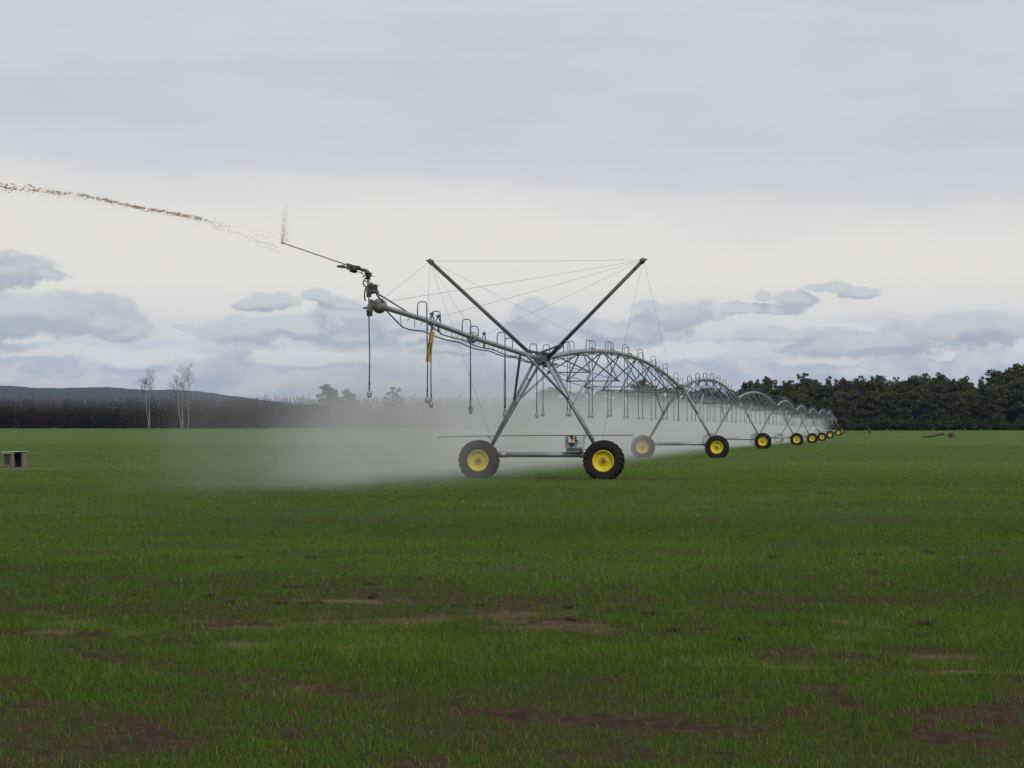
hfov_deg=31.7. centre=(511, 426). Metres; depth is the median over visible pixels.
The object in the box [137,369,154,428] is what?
bare tree
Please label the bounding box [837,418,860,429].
bush
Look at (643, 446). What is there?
irrigator tower
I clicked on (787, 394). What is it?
forest tree
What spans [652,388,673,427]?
forest tree
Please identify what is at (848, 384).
forest tree
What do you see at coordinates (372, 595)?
soil clod
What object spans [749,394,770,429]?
forest tree
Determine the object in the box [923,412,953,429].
bush
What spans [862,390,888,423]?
forest tree
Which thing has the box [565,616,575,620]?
soil clod
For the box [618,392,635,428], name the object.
forest tree
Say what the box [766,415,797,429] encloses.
bush
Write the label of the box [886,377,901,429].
forest tree
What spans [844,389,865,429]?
forest tree
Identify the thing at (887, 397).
forest tree
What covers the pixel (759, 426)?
bush
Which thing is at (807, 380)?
forest tree
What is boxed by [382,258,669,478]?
irrigator tower
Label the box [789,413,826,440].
irrigator tower
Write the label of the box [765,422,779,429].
bush
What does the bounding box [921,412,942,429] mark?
bush
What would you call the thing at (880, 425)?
bush
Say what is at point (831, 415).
irrigator span
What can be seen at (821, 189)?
sky
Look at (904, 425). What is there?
bush
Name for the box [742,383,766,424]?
forest tree
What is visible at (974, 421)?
bush
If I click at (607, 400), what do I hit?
forest tree
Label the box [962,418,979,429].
bush
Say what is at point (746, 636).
soil clod
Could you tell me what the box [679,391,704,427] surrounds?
forest tree
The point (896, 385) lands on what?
forest tree
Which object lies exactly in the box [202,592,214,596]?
soil clod
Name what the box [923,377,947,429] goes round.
forest tree
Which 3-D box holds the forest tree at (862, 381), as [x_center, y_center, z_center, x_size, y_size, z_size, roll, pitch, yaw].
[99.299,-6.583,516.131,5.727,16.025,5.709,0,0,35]
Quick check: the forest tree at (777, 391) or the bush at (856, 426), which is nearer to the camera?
the bush at (856, 426)
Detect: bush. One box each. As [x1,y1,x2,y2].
[739,414,753,429]
[751,420,772,429]
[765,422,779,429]
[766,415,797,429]
[781,416,810,429]
[785,413,813,429]
[811,419,828,429]
[818,417,849,429]
[823,419,837,429]
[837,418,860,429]
[839,418,866,429]
[851,421,874,429]
[862,420,884,429]
[868,417,895,429]
[887,417,902,429]
[894,418,913,429]
[908,415,928,429]
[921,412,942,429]
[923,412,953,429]
[942,411,972,429]
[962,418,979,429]
[966,418,989,429]
[977,419,993,429]
[989,420,999,429]
[992,417,1019,429]
[1012,417,1023,429]
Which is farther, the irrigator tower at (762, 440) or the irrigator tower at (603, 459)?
the irrigator tower at (762, 440)
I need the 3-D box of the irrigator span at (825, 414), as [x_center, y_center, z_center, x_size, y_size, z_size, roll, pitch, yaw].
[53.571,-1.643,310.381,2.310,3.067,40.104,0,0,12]
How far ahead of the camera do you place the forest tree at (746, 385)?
518.21 m
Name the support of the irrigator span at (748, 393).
on the irrigator tower at (762, 440)
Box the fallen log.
[919,431,943,436]
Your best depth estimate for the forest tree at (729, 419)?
517.26 m
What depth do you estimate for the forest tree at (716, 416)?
618.60 m
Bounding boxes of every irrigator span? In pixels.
[541,340,684,420]
[677,373,741,422]
[734,388,780,424]
[773,397,799,425]
[791,403,811,426]
[804,406,821,426]
[816,408,830,425]
[826,409,835,424]
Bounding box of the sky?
[0,0,1023,426]
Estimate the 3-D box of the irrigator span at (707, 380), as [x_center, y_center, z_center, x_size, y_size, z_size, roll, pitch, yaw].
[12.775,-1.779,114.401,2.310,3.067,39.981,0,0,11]
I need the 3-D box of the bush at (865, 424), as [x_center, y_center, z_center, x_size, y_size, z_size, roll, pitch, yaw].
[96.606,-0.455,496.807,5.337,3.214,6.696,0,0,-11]
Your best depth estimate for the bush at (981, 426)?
494.94 m
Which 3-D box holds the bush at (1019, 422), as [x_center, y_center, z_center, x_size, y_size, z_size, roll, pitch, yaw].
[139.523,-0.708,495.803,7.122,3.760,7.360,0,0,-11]
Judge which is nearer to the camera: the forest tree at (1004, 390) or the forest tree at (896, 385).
the forest tree at (1004, 390)
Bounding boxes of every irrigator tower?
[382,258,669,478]
[631,384,728,457]
[701,397,771,448]
[749,405,803,444]
[773,411,817,442]
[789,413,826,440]
[802,417,833,437]
[813,417,841,435]
[820,419,844,433]
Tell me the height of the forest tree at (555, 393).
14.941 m
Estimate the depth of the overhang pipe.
42.96 m
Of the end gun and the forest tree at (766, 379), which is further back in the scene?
the forest tree at (766, 379)
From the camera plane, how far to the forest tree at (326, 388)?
617.29 m
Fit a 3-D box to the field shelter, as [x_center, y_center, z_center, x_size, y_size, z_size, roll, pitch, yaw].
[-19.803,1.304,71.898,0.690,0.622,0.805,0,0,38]
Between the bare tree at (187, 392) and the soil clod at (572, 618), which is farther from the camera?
the bare tree at (187, 392)
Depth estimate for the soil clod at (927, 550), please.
22.64 m
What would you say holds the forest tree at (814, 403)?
on the field
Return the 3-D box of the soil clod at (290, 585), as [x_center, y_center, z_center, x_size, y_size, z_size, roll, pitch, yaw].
[-2.180,1.589,17.867,0.220,0.054,0.132,0,0,-25]
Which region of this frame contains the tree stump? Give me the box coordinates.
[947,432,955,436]
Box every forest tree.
[311,384,341,419]
[335,389,360,418]
[383,387,402,417]
[532,389,558,417]
[543,387,569,428]
[565,392,589,413]
[581,387,597,412]
[593,389,613,425]
[606,391,625,427]
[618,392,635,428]
[625,379,654,428]
[633,385,664,428]
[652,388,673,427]
[658,387,684,427]
[675,393,690,427]
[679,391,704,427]
[690,388,723,427]
[705,389,729,427]
[725,389,738,428]
[734,404,745,421]
[738,381,752,429]
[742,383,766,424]
[745,394,761,429]
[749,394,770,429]
[754,379,767,403]
[757,382,773,429]
[763,378,777,389]
[763,394,793,429]
[764,376,771,429]
[765,385,789,429]
[779,380,795,397]
[779,390,803,417]
[788,387,816,429]
[793,373,812,407]
[796,379,822,411]
[808,385,834,412]
[808,400,820,421]
[810,379,821,413]
[816,387,835,410]
[818,397,834,420]
[822,376,838,429]
[825,391,858,424]
[833,379,854,415]
[837,377,846,409]
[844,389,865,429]
[849,376,866,398]
[852,394,873,429]
[860,382,874,414]
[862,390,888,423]
[863,381,892,417]
[866,375,886,416]
[870,376,889,391]
[873,391,899,429]
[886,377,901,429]
[886,392,909,421]
[892,382,903,392]
[896,389,927,426]
[901,379,908,390]
[902,375,924,429]
[908,388,934,429]
[919,373,935,429]
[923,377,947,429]
[934,372,948,393]
[934,380,959,412]
[938,394,953,418]
[942,387,964,429]
[954,376,975,429]
[954,382,981,429]
[960,390,980,425]
[966,394,990,422]
[975,376,991,390]
[976,382,986,406]
[979,377,1010,429]
[980,385,1009,425]
[983,368,1012,429]
[987,385,1019,429]
[993,373,1018,429]
[999,379,1022,424]
[1005,363,1023,429]
[1005,371,1021,383]
[1006,376,1023,429]
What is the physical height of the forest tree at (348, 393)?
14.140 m
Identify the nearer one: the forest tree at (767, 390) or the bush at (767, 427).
the bush at (767, 427)
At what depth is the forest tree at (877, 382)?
512.48 m
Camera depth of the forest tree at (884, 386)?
514.44 m
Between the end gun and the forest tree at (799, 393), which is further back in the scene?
the forest tree at (799, 393)
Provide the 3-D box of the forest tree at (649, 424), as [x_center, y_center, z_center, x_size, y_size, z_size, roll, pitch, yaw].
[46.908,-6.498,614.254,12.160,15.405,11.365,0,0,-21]
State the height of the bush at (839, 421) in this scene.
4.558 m
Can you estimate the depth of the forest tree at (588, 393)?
617.52 m
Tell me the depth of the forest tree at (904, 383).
528.84 m
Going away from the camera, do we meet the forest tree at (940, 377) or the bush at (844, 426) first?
the bush at (844, 426)
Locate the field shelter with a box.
[2,451,28,466]
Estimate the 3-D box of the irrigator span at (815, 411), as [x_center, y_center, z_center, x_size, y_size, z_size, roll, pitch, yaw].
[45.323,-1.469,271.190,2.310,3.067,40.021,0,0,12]
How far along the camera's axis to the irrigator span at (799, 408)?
230.91 m
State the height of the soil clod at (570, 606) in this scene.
0.050 m
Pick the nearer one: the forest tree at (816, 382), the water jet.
the water jet
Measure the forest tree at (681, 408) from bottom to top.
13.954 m
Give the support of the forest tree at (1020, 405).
on the field
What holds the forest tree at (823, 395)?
on the field
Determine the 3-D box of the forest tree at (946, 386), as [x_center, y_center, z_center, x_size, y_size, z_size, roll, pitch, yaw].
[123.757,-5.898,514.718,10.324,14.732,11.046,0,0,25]
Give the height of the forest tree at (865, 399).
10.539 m
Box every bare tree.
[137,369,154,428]
[168,367,189,428]
[180,363,196,428]
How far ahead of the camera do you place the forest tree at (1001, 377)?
517.01 m
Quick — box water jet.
[0,183,345,264]
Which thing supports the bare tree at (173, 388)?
on the field
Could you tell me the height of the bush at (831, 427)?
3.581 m
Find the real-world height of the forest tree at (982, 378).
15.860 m
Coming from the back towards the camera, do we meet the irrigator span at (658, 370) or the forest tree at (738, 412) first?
the forest tree at (738, 412)
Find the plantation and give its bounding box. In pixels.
[0,392,605,428]
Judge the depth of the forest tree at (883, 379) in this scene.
530.32 m
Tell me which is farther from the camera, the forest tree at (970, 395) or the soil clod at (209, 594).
the forest tree at (970, 395)
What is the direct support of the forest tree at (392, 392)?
on the field
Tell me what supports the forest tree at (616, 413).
on the field
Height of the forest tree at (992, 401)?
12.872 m
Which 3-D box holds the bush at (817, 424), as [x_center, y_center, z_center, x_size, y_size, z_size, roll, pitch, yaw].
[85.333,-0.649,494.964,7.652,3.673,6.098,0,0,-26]
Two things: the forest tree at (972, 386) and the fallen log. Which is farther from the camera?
the forest tree at (972, 386)
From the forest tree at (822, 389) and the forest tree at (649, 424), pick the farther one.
the forest tree at (649, 424)
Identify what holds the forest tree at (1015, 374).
on the field
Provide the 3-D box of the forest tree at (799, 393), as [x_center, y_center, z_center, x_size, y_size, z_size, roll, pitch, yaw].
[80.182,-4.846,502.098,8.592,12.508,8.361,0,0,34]
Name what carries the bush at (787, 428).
on the field
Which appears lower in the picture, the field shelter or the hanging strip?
the field shelter
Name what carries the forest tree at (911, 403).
on the field
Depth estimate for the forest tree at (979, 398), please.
502.61 m
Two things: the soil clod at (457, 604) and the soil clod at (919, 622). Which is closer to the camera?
the soil clod at (919, 622)
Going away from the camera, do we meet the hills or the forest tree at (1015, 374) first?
the forest tree at (1015, 374)
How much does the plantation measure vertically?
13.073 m
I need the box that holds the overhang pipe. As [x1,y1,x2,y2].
[363,289,540,417]
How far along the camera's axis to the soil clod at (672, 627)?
14.00 m
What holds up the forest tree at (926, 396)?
on the field
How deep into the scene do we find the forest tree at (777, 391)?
513.14 m
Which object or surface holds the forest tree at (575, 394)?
on the field
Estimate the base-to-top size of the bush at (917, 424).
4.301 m
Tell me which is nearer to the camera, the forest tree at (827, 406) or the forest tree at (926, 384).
the forest tree at (827, 406)
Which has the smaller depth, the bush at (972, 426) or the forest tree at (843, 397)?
the bush at (972, 426)
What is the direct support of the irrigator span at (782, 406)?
on the irrigator tower at (812, 437)
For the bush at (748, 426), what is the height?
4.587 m
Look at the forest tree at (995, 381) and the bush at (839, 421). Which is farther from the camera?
the forest tree at (995, 381)
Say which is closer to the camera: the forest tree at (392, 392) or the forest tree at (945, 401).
the forest tree at (945, 401)
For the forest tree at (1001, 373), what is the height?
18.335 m
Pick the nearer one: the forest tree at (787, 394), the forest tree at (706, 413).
the forest tree at (787, 394)
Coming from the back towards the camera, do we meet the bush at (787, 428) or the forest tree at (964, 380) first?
the forest tree at (964, 380)
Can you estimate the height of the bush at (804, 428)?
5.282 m
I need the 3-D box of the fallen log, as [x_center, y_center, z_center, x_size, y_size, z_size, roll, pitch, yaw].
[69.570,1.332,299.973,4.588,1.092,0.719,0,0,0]
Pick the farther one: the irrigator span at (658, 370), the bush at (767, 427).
the bush at (767, 427)
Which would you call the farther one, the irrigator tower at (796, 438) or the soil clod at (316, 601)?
the irrigator tower at (796, 438)
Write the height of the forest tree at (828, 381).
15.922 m
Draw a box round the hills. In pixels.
[0,386,580,426]
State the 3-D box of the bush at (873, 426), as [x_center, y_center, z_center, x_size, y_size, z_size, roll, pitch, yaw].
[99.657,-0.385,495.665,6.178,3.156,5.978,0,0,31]
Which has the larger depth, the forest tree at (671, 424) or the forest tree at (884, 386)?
the forest tree at (671, 424)
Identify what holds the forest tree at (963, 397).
on the field
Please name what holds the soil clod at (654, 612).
on the field
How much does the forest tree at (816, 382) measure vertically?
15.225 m
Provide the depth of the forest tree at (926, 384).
515.88 m
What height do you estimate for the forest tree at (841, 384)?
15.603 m
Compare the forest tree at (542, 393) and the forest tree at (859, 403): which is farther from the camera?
the forest tree at (542, 393)
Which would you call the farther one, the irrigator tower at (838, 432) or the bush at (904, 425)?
the bush at (904, 425)
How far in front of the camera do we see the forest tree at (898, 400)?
501.40 m
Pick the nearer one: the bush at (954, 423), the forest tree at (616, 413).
the bush at (954, 423)
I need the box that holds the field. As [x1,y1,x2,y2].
[0,427,1023,767]
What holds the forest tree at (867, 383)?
on the field
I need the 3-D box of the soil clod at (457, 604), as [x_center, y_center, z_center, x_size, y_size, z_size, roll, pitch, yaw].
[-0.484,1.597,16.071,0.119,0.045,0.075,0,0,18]
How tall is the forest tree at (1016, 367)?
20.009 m
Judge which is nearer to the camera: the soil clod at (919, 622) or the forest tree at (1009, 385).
the soil clod at (919, 622)
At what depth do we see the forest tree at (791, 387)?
514.57 m
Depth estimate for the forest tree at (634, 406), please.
610.40 m
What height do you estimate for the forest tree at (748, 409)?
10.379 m
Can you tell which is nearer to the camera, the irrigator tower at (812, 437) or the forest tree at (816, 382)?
the irrigator tower at (812, 437)
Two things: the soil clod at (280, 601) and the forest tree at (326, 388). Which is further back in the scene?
the forest tree at (326, 388)
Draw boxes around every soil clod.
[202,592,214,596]
[275,599,287,604]
[282,584,303,588]
[311,599,322,603]
[368,592,379,597]
[451,603,463,606]
[563,604,577,608]
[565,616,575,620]
[641,610,660,615]
[665,626,680,631]
[731,635,751,640]
[914,632,923,637]
[916,619,940,625]
[921,549,934,553]
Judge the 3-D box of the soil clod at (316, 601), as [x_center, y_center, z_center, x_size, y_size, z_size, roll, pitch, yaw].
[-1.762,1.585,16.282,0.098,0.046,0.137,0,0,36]
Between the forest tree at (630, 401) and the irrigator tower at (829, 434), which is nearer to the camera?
the irrigator tower at (829, 434)
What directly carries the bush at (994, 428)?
on the field
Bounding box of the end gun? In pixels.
[337,263,383,302]
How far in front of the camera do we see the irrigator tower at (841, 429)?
369.09 m
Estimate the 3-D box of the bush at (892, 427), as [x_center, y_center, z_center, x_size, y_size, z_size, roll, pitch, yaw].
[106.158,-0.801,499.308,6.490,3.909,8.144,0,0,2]
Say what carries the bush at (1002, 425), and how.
on the field
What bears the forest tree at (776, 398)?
on the field
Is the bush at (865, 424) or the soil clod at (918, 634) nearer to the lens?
the soil clod at (918, 634)
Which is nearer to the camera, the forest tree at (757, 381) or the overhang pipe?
the overhang pipe
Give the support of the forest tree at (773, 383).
on the field
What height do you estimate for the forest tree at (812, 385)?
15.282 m
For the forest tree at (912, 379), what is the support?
on the field
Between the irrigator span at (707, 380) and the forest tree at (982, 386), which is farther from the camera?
the forest tree at (982, 386)
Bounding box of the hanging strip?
[425,323,434,361]

